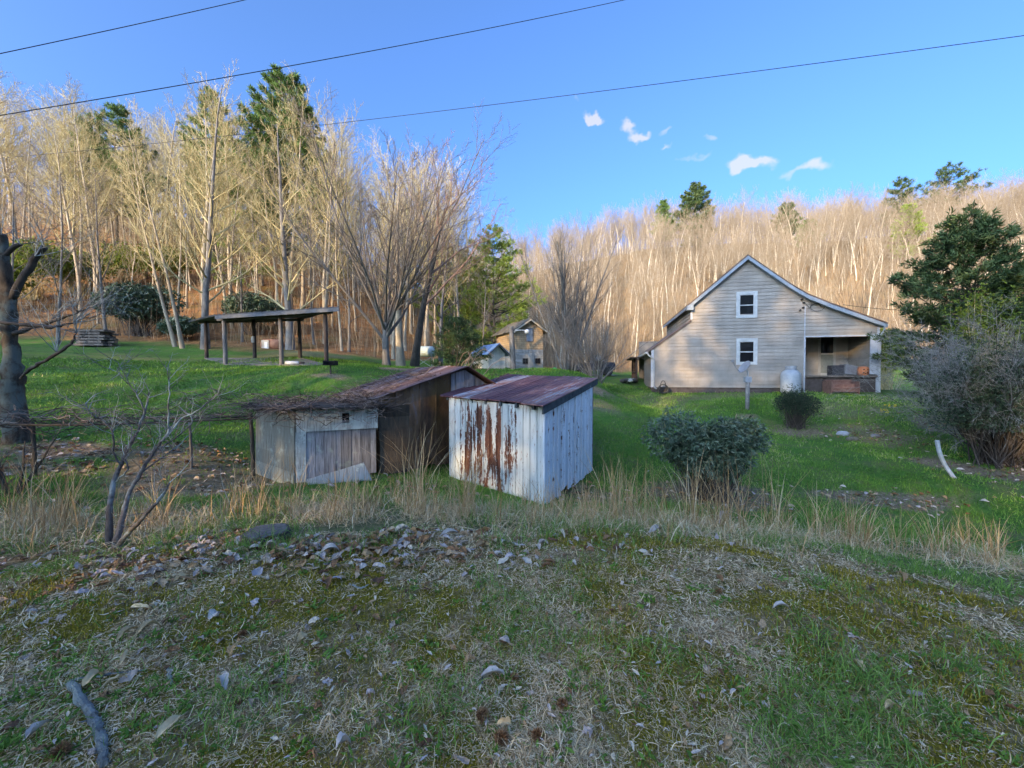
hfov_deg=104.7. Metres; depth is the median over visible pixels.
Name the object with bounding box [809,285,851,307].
bare tree
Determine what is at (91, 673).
fallen leaf
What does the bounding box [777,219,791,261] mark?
bare tree
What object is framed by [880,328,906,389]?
understory shrub
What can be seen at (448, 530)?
fallen leaf
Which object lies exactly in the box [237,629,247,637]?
spiny bur
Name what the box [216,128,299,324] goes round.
bare tree
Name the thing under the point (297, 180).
bare tree
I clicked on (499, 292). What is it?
bare tree
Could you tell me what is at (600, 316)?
bare tree
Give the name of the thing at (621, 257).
bare tree
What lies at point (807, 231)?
bare tree
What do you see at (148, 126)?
bare tree
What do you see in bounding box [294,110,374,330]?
bare tree
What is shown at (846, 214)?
bare tree
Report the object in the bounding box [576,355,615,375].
pickup truck
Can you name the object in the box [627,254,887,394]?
farmhouse
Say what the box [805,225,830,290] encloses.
bare tree
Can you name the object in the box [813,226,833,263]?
bare tree
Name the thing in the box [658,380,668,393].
hose reel
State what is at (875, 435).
stone
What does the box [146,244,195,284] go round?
understory shrub
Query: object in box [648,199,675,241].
white pine
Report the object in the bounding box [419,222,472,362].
slim tree
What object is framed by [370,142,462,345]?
bare tree
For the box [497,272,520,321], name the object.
bare tree
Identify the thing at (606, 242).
bare tree
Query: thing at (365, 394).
vine tangle
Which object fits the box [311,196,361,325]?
bare tree
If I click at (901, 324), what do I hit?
bare tree
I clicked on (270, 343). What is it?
oil tank
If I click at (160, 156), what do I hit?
bare tree
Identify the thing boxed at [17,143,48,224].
bare tree
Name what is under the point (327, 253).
bare tree
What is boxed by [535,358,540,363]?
window
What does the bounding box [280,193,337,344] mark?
sapling
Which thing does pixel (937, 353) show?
tangled bush
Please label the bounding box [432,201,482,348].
bare tree
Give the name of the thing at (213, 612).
fallen leaf
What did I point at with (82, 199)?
bare tree
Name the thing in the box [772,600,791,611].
fallen leaf
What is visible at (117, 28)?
power line
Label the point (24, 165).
bare tree
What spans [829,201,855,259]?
bare tree
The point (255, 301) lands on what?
rhododendron
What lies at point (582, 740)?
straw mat
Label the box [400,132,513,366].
budding tree
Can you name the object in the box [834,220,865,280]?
bare tree
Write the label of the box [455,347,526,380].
climbing vine
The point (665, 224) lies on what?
bare tree
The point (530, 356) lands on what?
door
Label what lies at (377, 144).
bare tree
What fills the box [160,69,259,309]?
bare tree
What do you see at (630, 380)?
rock pile
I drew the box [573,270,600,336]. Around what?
bare tree
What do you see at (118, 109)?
white pine
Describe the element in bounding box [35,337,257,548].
lichened shrub
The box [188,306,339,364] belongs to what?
picnic shelter
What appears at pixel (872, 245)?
bare tree
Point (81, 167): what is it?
bare tree
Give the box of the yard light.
[509,326,529,368]
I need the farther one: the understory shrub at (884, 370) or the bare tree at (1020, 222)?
the bare tree at (1020, 222)
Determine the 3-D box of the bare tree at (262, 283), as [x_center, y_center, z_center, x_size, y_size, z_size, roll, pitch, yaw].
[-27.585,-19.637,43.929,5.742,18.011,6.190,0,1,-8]
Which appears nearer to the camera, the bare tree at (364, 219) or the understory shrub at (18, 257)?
the understory shrub at (18, 257)
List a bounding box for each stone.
[836,431,849,435]
[846,436,858,441]
[870,434,880,437]
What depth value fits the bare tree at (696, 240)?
81.59 m
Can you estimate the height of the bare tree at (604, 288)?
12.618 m
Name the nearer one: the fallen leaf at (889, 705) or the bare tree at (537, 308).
the fallen leaf at (889, 705)
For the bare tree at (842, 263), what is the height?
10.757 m
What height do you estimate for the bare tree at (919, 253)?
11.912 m
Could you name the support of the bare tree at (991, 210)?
on the ground at (32, 343)
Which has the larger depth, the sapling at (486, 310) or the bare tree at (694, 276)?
the bare tree at (694, 276)
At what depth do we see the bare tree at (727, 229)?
97.04 m
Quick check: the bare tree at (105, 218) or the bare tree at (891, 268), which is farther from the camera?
the bare tree at (891, 268)
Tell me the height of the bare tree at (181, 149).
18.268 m
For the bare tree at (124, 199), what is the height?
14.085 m
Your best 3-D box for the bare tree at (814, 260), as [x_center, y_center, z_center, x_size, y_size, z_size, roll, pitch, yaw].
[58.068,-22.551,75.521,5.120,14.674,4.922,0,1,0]
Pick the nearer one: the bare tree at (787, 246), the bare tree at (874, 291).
the bare tree at (874, 291)
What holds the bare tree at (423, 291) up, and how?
on the ground at (32, 343)
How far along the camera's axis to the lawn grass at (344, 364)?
10.52 m
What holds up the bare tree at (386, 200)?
on the ground at (32, 343)
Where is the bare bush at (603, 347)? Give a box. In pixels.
[545,296,663,383]
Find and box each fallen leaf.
[23,719,52,739]
[82,668,102,685]
[100,674,126,690]
[108,593,128,603]
[116,625,138,640]
[118,649,130,665]
[128,603,151,608]
[136,620,159,634]
[154,715,180,741]
[173,572,189,581]
[208,609,218,619]
[217,672,228,690]
[297,631,307,642]
[321,543,339,552]
[336,731,350,748]
[439,528,456,536]
[481,665,504,676]
[497,716,511,726]
[649,524,660,532]
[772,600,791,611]
[851,658,865,672]
[885,699,900,710]
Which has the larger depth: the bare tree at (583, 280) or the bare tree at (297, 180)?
the bare tree at (583, 280)
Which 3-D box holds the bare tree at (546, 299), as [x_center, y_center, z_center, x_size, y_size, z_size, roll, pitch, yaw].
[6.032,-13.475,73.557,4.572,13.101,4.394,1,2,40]
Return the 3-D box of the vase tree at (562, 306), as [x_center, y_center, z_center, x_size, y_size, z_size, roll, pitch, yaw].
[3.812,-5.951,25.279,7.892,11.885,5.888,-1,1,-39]
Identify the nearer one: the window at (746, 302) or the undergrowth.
the window at (746, 302)
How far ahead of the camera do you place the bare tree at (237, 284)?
37.64 m
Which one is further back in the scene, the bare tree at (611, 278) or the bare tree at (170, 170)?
the bare tree at (611, 278)
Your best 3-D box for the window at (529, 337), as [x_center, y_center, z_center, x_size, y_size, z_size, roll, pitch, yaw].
[1.570,-4.378,35.212,0.700,1.230,0.060,0,1,-13]
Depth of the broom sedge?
4.93 m
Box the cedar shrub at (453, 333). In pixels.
[428,314,492,368]
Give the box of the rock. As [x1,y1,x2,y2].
[238,523,292,544]
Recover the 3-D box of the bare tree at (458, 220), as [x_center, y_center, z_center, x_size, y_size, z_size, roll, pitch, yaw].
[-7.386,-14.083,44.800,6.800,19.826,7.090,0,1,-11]
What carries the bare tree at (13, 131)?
on the ground at (32, 343)
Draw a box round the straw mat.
[0,518,1023,767]
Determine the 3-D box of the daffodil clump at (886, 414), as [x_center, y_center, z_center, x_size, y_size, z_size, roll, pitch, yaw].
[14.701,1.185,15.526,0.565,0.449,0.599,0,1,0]
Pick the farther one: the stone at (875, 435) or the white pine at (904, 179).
the white pine at (904, 179)
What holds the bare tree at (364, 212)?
on the ground at (32, 343)
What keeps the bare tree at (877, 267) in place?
on the ground at (32, 343)
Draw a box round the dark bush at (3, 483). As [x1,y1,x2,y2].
[0,428,67,496]
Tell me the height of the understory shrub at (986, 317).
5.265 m
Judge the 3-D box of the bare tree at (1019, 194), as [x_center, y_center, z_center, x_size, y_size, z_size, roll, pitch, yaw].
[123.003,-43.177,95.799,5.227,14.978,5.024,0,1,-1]
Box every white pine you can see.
[54,101,170,245]
[174,85,243,275]
[215,62,349,305]
[306,227,361,280]
[373,234,426,304]
[408,244,496,338]
[448,223,547,344]
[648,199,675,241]
[672,180,718,252]
[771,201,804,248]
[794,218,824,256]
[879,176,928,225]
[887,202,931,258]
[917,161,993,206]
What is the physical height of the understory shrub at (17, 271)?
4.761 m
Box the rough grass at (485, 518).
[0,470,1023,597]
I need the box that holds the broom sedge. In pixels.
[0,417,1023,598]
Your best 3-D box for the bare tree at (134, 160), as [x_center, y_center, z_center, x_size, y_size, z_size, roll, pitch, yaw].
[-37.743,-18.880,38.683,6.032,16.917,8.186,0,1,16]
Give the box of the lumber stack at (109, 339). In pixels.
[73,329,118,345]
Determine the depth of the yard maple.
20.06 m
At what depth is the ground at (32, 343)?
3.82 m
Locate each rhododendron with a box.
[90,279,185,336]
[155,315,200,340]
[220,290,283,334]
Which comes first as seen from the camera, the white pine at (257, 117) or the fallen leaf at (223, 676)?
the fallen leaf at (223, 676)
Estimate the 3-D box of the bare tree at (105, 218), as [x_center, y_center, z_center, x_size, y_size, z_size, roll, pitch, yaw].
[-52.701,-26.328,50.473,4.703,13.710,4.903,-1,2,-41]
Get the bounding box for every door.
[379,405,409,474]
[528,354,533,367]
[818,337,835,374]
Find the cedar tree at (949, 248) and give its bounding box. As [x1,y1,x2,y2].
[865,199,1023,395]
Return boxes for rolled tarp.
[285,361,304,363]
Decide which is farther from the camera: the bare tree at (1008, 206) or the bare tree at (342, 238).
the bare tree at (1008, 206)
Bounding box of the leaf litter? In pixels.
[0,408,1023,767]
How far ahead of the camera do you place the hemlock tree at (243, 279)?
38.42 m
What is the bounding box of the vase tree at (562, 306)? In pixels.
[509,211,633,370]
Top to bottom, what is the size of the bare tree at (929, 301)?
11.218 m
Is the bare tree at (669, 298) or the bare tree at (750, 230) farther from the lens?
the bare tree at (750, 230)
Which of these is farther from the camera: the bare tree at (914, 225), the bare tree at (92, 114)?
the bare tree at (914, 225)
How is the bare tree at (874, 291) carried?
on the ground at (32, 343)
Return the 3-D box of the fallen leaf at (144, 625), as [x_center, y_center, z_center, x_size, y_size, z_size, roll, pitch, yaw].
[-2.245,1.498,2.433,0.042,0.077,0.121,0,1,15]
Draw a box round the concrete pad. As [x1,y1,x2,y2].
[205,358,323,365]
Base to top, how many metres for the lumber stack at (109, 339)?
0.970 m
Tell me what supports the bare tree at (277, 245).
on the ground at (32, 343)
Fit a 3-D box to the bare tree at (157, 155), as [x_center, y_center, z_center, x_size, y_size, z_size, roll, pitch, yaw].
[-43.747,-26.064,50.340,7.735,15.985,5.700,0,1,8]
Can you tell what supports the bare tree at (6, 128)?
on the ground at (32, 343)
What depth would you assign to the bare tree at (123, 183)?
40.76 m
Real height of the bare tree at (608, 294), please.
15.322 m
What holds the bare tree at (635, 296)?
on the ground at (32, 343)
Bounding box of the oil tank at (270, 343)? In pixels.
[260,339,284,348]
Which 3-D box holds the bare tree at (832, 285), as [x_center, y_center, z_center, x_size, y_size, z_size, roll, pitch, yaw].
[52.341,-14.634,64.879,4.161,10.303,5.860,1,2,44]
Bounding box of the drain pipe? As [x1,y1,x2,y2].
[935,440,956,478]
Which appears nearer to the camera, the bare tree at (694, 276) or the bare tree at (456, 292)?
the bare tree at (456, 292)
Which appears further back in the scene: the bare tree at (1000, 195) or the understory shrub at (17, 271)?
the bare tree at (1000, 195)
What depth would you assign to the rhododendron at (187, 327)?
27.01 m
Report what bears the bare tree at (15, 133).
on the ground at (32, 343)
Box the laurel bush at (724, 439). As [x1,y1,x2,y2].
[638,405,772,503]
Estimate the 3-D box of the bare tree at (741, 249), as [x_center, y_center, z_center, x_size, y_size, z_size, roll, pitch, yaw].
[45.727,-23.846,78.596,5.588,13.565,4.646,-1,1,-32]
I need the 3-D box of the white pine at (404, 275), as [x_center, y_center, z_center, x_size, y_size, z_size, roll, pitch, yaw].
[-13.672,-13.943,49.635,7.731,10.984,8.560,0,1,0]
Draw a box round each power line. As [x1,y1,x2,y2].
[0,0,243,53]
[0,0,622,115]
[7,35,1023,157]
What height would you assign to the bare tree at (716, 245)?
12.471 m
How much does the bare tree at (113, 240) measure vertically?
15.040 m
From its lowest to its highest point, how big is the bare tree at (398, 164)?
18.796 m
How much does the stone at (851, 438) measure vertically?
0.202 m
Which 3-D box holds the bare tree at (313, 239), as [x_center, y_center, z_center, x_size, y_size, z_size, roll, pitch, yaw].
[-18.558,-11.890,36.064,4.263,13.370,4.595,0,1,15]
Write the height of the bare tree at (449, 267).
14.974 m
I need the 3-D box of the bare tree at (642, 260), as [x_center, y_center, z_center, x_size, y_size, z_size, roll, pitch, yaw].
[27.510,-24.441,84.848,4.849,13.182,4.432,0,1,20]
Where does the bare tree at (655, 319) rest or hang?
on the ground at (32, 343)
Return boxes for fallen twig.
[74,668,146,680]
[165,667,172,684]
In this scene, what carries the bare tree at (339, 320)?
on the ground at (32, 343)
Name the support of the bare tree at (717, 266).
on the ground at (32, 343)
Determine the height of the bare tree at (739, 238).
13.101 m
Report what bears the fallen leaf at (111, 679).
on the ground at (32, 343)
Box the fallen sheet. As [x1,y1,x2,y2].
[306,463,371,484]
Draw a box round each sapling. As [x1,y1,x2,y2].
[0,162,70,299]
[10,139,105,344]
[211,219,262,341]
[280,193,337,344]
[325,224,375,351]
[454,267,502,345]
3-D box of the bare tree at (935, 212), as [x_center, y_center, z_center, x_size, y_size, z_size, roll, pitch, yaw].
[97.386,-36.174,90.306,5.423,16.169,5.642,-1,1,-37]
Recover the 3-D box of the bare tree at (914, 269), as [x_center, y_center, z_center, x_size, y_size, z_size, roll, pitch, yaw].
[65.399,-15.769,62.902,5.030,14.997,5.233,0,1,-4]
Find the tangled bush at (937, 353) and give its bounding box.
[822,291,1023,465]
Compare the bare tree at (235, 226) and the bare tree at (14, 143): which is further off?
the bare tree at (14, 143)
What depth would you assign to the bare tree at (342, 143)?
45.00 m
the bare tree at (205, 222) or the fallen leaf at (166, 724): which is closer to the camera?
the fallen leaf at (166, 724)
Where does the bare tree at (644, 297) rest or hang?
on the ground at (32, 343)
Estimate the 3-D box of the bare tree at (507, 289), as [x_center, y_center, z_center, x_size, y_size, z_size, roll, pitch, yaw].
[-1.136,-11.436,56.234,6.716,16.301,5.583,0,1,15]
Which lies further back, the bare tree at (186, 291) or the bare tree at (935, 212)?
the bare tree at (935, 212)
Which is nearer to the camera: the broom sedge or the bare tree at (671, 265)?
the broom sedge
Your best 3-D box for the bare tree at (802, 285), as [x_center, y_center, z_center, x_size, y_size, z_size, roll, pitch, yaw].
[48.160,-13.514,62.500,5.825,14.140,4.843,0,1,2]
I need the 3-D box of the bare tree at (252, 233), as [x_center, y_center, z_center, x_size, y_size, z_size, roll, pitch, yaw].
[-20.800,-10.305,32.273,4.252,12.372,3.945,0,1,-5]
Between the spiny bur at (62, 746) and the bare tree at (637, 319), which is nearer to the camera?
the spiny bur at (62, 746)
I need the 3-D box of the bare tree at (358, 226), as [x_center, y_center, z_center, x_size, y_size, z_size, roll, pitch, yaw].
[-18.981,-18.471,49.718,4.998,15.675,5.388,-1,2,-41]
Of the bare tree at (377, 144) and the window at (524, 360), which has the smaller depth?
the window at (524, 360)
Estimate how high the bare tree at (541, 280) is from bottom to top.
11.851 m
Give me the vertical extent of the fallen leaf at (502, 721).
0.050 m
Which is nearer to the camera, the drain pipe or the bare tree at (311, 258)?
the drain pipe
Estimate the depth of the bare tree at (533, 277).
80.10 m
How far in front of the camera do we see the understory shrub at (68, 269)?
34.73 m
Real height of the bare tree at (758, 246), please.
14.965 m
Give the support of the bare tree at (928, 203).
on the ground at (32, 343)
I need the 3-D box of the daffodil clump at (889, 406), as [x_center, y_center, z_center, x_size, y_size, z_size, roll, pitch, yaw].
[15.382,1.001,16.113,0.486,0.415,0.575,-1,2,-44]
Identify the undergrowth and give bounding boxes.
[0,186,1023,372]
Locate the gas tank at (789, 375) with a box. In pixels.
[780,366,801,394]
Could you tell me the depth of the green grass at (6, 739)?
2.04 m
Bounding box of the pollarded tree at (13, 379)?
[0,191,144,444]
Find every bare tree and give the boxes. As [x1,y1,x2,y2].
[0,61,45,243]
[0,66,53,183]
[0,84,40,225]
[0,87,59,242]
[0,88,136,303]
[0,89,24,170]
[0,95,38,219]
[0,95,40,201]
[0,100,22,174]
[0,108,15,204]
[0,110,14,192]
[0,115,52,237]
[0,173,29,222]
[0,176,16,232]
[1,107,119,318]
[4,87,71,223]
[10,106,138,300]
[16,96,129,292]
[17,95,95,252]
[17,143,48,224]
[28,81,91,220]
[28,110,89,243]
[29,72,105,221]
[35,87,90,232]
[56,90,117,156]
[58,138,121,277]
[64,109,94,226]
[66,106,169,278]
[68,163,101,241]
[73,175,129,323]
[76,110,148,262]
[91,136,119,232]
[96,124,153,244]
[111,95,163,245]
[111,135,156,239]
[113,98,165,170]
[127,110,182,240]
[129,116,157,229]
[131,163,179,284]
[135,186,176,285]
[140,91,199,244]
[141,128,231,282]
[142,121,181,230]
[142,148,170,248]
[143,119,175,218]
[143,168,220,307]
[146,108,189,247]
[148,140,207,314]
[149,68,252,258]
[150,124,187,213]
[158,173,183,246]
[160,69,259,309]
[162,161,251,333]
[169,101,208,230]
[178,90,262,294]
[182,107,211,160]
[195,101,284,276]
[202,146,268,328]
[214,151,262,293]
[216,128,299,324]
[217,177,276,293]
[219,175,246,289]
[220,86,327,307]
[232,175,288,295]
[242,60,371,308]
[242,131,290,285]
[251,89,377,343]
[257,181,316,305]
[277,154,365,350]
[289,124,328,287]
[290,185,327,323]
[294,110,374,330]
[296,195,342,304]
[306,110,354,179]
[310,126,374,306]
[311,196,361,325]
[313,172,355,299]
[321,109,379,271]
[331,199,370,330]
[339,151,369,274]
[344,180,376,296]
[350,158,406,312]
[356,161,427,344]
[357,123,425,298]
[357,178,382,290]
[357,183,376,255]
[359,144,446,350]
[362,154,419,335]
[364,210,403,281]
[369,174,405,244]
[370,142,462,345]
[372,186,422,358]
[380,144,463,345]
[386,145,469,334]
[395,196,432,315]
[400,167,444,258]
[411,213,430,341]
[420,166,470,341]
[424,171,475,306]
[426,151,485,352]
[426,197,466,307]
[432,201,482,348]
[448,191,491,351]
[478,253,524,319]
[488,262,507,319]
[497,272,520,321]
[513,250,539,283]
[519,251,542,318]
[529,248,546,297]
[529,287,547,324]
[532,290,560,345]
[536,267,548,296]
[536,278,555,343]
[550,228,572,272]
[552,254,572,311]
[555,266,588,367]
[562,240,580,296]
[566,273,603,349]
[571,257,596,298]
[572,240,591,278]
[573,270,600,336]
[578,286,599,360]
[586,287,610,353]
[590,263,605,315]
[593,256,617,302]
[596,267,614,304]
[597,251,628,321]
[599,242,624,298]
[599,257,623,328]
[600,229,610,270]
[600,261,614,298]
[605,277,630,324]
[610,239,632,280]
[622,270,647,353]
[622,282,650,356]
[623,221,646,270]
[624,244,669,336]
[626,263,649,320]
[626,269,660,332]
[627,250,645,313]
[629,241,648,298]
[640,219,663,274]
[643,263,678,337]
[645,205,667,257]
[646,212,673,286]
[646,298,668,340]
[649,248,669,305]
[650,209,674,264]
[652,239,678,312]
[655,208,684,260]
[661,274,683,316]
[664,248,681,277]
[670,239,699,289]
[673,267,703,308]
[676,243,707,294]
[678,223,697,269]
[679,218,709,289]
[691,239,722,288]
[694,206,712,255]
[699,204,726,281]
[699,226,712,258]
[704,244,726,280]
[707,229,722,279]
[708,245,724,276]
[717,227,741,273]
[722,219,740,247]
[725,231,748,271]
[729,227,744,253]
[730,226,750,263]
[730,231,752,260]
[739,214,758,244]
[747,227,772,261]
[752,240,777,266]
[757,235,796,280]
[766,233,800,278]
[769,223,790,265]
[776,261,810,291]
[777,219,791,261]
[777,255,801,285]
[778,230,801,267]
[787,224,813,285]
[797,253,835,299]
[800,228,829,296]
[802,216,814,255]
[803,216,828,269]
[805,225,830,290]
[806,206,846,284]
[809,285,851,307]
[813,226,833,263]
[820,267,846,303]
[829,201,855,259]
[829,233,844,261]
[830,195,858,234]
[831,243,857,289]
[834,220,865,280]
[845,200,865,247]
[852,235,883,287]
[854,218,910,314]
[859,229,880,269]
[867,192,889,237]
[867,264,899,315]
[872,294,909,330]
[873,189,900,255]
[873,201,905,263]
[880,242,909,307]
[884,237,914,294]
[893,236,926,280]
[897,200,933,259]
[899,201,929,254]
[903,240,939,328]
[904,210,939,241]
[906,234,931,270]
[906,282,941,338]
[917,187,944,239]
[920,193,953,229]
[961,193,987,217]
[970,200,1003,222]
[983,182,1017,217]
[992,185,1021,243]
[994,168,1023,245]
[1002,207,1023,244]
[1004,211,1023,259]
[1006,178,1023,213]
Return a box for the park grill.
[323,360,337,373]
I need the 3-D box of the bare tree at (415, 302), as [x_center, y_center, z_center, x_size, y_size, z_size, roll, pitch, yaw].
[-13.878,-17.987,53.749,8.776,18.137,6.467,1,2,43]
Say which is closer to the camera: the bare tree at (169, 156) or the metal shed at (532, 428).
the metal shed at (532, 428)
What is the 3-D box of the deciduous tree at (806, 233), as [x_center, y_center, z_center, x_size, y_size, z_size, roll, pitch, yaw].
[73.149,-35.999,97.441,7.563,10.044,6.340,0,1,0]
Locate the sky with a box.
[0,0,1023,287]
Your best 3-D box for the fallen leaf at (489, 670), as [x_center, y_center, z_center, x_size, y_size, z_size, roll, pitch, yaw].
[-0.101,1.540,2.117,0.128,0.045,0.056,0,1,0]
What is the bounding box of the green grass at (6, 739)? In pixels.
[0,511,1023,767]
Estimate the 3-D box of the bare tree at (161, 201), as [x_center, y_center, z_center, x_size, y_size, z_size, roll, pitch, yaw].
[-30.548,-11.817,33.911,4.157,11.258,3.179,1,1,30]
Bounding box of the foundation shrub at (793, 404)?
[772,383,824,430]
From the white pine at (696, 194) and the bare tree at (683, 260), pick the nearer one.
the bare tree at (683, 260)
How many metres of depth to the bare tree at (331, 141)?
53.40 m
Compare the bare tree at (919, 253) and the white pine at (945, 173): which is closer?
the bare tree at (919, 253)
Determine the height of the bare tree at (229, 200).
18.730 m
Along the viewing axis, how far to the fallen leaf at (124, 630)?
2.39 m
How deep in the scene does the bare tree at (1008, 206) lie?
83.33 m
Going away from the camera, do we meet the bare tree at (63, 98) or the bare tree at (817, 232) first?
the bare tree at (63, 98)
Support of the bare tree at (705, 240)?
on the ground at (32, 343)
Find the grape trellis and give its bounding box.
[0,375,288,476]
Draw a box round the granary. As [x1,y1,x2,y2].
[491,318,549,368]
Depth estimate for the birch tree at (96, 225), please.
25.75 m
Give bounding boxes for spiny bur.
[47,738,74,762]
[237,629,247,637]
[474,705,490,722]
[493,728,508,745]
[509,671,519,679]
[530,726,544,741]
[556,696,568,708]
[715,587,723,593]
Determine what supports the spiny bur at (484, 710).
on the ground at (32, 343)
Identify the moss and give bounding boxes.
[0,525,1023,767]
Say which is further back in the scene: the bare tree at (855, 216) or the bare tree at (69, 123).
the bare tree at (855, 216)
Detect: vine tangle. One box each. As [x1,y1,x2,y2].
[222,382,412,431]
[331,363,448,403]
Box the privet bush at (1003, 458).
[918,337,1023,471]
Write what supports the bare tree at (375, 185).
on the ground at (32, 343)
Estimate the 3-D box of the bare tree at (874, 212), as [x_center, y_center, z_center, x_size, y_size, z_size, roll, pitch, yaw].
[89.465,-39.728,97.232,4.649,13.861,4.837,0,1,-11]
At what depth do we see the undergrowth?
56.36 m
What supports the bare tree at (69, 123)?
on the ground at (32, 343)
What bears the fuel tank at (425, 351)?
on the ground at (32, 343)
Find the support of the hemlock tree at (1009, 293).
on the ground at (32, 343)
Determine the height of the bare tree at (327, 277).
19.890 m
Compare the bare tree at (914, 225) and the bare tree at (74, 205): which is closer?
the bare tree at (74, 205)
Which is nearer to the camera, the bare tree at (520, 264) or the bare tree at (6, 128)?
the bare tree at (6, 128)
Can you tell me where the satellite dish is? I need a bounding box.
[731,360,751,409]
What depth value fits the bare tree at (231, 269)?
32.25 m
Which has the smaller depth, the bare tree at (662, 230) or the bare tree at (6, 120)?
the bare tree at (6, 120)
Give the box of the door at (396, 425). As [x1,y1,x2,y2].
[379,405,409,474]
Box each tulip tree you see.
[131,58,293,348]
[235,102,345,349]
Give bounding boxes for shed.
[331,365,495,471]
[440,374,597,503]
[471,343,509,369]
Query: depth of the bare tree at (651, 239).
92.67 m
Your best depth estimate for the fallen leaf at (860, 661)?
2.19 m
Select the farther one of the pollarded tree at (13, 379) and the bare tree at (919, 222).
the bare tree at (919, 222)
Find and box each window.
[522,358,527,363]
[526,328,532,341]
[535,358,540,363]
[736,291,757,317]
[736,338,757,364]
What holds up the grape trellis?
on the ground at (32, 343)
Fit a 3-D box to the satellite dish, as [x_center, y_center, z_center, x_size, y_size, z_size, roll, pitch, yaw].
[9.754,0.179,16.832,0.865,2.427,0.549,0,1,0]
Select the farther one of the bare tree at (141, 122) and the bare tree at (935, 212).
the bare tree at (935, 212)
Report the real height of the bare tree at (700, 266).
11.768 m
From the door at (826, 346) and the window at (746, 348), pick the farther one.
the door at (826, 346)
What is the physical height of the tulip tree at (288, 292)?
15.989 m
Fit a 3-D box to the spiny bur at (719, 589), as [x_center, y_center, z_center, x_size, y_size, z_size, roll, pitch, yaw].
[1.574,1.567,3.000,0.070,0.049,0.068,0,1,0]
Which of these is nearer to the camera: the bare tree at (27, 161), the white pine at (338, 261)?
the bare tree at (27, 161)
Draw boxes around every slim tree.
[347,148,433,366]
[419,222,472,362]
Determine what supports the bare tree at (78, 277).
on the ground at (32, 343)
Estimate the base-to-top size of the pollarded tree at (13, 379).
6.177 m
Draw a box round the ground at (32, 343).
[0,215,1023,767]
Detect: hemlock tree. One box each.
[200,209,273,287]
[942,269,1023,365]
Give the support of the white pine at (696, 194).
on the ground at (32, 343)
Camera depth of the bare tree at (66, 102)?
52.82 m
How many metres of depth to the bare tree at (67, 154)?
45.02 m
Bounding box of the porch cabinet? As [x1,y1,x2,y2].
[827,364,857,374]
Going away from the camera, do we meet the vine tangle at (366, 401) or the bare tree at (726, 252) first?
the vine tangle at (366, 401)
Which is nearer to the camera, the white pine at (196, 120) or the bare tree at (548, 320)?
the white pine at (196, 120)
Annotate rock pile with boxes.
[619,378,637,382]
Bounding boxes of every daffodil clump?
[878,409,892,419]
[883,404,896,412]
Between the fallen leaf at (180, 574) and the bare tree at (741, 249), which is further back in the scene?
the bare tree at (741, 249)
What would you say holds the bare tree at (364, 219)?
on the ground at (32, 343)
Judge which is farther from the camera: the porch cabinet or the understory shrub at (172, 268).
the understory shrub at (172, 268)
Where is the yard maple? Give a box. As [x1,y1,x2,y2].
[228,73,519,365]
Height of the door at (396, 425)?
1.498 m
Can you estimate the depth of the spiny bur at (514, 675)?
2.10 m
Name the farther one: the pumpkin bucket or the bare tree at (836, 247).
the bare tree at (836, 247)
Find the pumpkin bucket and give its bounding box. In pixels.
[857,366,868,374]
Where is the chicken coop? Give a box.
[250,400,377,482]
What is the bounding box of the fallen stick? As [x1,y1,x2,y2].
[64,675,111,767]
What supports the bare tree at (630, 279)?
on the ground at (32, 343)
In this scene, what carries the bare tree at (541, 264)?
on the ground at (32, 343)
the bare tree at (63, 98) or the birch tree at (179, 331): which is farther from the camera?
the bare tree at (63, 98)
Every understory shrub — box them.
[9,236,73,300]
[10,260,36,297]
[41,248,117,295]
[95,240,168,286]
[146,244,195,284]
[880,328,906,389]
[940,279,1023,363]
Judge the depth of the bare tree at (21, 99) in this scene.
41.81 m
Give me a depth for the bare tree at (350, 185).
59.37 m
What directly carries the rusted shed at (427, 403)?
on the ground at (32, 343)
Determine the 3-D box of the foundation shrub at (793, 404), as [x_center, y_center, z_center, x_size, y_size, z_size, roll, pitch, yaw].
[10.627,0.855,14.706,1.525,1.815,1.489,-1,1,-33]
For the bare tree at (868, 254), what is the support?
on the ground at (32, 343)
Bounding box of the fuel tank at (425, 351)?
[420,346,435,366]
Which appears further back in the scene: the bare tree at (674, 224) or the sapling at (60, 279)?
the bare tree at (674, 224)
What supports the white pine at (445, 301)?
on the ground at (32, 343)
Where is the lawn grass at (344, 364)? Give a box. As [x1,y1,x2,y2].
[0,355,1023,597]
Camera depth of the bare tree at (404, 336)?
33.70 m
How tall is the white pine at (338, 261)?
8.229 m
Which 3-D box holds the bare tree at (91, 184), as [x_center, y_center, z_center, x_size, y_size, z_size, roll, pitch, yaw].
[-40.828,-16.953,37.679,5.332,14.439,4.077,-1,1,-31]
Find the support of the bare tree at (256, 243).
on the ground at (32, 343)
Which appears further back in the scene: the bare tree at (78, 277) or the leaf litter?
the bare tree at (78, 277)
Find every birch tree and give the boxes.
[59,156,121,329]
[104,133,183,346]
[108,99,184,347]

